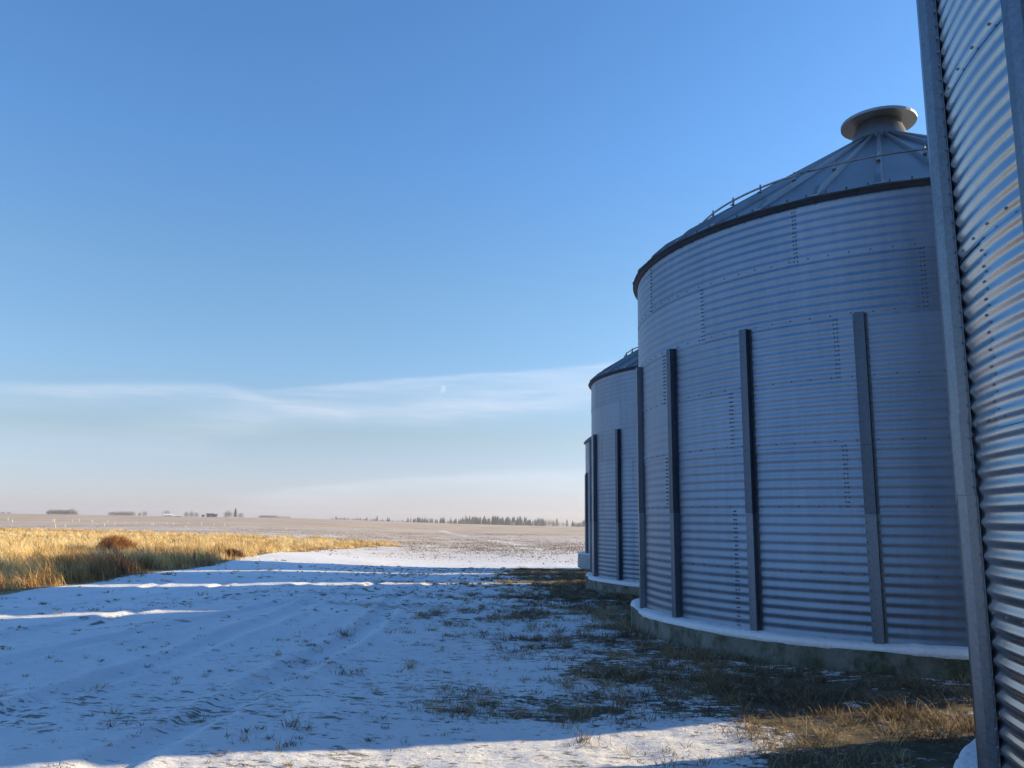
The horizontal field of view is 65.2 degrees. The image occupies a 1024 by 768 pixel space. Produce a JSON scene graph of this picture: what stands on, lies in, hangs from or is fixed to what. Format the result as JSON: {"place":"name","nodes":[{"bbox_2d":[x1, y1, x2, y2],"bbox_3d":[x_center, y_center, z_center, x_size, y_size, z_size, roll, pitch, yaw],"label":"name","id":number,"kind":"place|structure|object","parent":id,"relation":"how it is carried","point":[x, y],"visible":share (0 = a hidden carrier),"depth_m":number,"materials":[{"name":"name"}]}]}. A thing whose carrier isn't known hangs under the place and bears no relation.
{"place":"outdoors","nodes":[
{"label":"outdoors","id":0,"kind":"place"},
{"bbox_2d":[441,385,445,392],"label":"moon","id":1,"kind":"object","parent":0,"point":[443,388],"visible":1,"depth_m":8933.69,"materials":[{"name":"white"}]},
{"bbox_2d":[0,0,926,526],"label":"sky","id":2,"kind":"structure","parent":0,"point":[250,250],"materials":[{"name":"blue"}]},
{"bbox_2d":[0,513,974,767],"bbox_3d":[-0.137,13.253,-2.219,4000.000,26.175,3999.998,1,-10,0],"label":"ground","id":3,"kind":"structure","parent":0,"point":[37,714],"depth_m":8.85,"materials":[{"name":"white snow"}]},
{"bbox_2d":[94,534,138,550],"bbox_3d":[-24.736,9.882,50.014,3.002,1.192,2.478,10,-13,-44],"label":"shrub","id":4,"kind":"object","parent":3,"relation":"on","point":[113,540],"visible":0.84,"depth_m":49.53,"materials":[{"name":"brown plant"}]},
{"bbox_2d":[0,527,406,590],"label":"grass","id":5,"kind":"structure","parent":3,"relation":"on","point":[76,562],"depth_m":39.70,"materials":[{"name":"yellow plant"}]},
{"bbox_2d":[206,513,213,516],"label":"farm building","id":6,"kind":"structure","parent":3,"relation":"on","point":[210,515],"depth_m":654.26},
{"bbox_2d":[222,510,231,516],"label":"bare tree","id":7,"kind":"object","parent":3,"relation":"on","point":[228,514],"visible":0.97,"depth_m":664.16,"materials":[{"name":"grey plant"}]},
{"bbox_2d":[222,548,245,557],"bbox_3d":[-14.516,8.748,41.453,1.279,0.628,1.321,-6,-12,35],"label":"shrub","id":8,"kind":"object","parent":3,"relation":"on","point":[239,554],"visible":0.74,"depth_m":41.37,"materials":[{"name":"brown plant"}]},
{"bbox_2d":[0,524,584,563],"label":"stubble","id":9,"kind":"object","parent":3,"relation":"on","point":[478,548],"visible":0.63,"depth_m":120.06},
{"bbox_2d":[578,437,590,568],"bbox_3d":[8.283,4.715,41.950,9.680,9.615,9.684,1,-10,0],"label":"grain bin","id":10,"kind":"object","parent":3,"relation":"on","point":[583,559],"visible":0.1,"depth_m":41.02,"materials":[{"name":"metal"}]},
{"bbox_2d":[585,347,639,595],"bbox_3d":[6.813,1.561,23.983,9.248,9.535,9.243,1,-10,0],"label":"grain bin","id":11,"kind":"object","parent":3,"relation":"on","point":[614,548],"visible":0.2,"depth_m":21.93,"materials":[{"name":"metal"}]},
{"bbox_2d":[630,105,970,680],"bbox_3d":[6.673,-0.314,13.934,9.248,9.535,9.243,1,-10,0],"label":"grain bin","id":12,"kind":"object","parent":3,"relation":"on","point":[797,505],"visible":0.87,"depth_m":10.48,"materials":[{"name":"metal"}]},
{"bbox_2d":[916,0,1023,767],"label":"grain bin","id":13,"kind":"object","parent":3,"relation":"on","point":[972,58],"visible":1,"depth_m":4.77,"materials":[{"name":"metal"}]},
{"bbox_2d":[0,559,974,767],"bbox_3d":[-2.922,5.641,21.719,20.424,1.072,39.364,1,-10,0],"label":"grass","id":14,"kind":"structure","parent":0,"point":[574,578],"depth_m":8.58,"materials":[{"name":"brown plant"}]}
]}

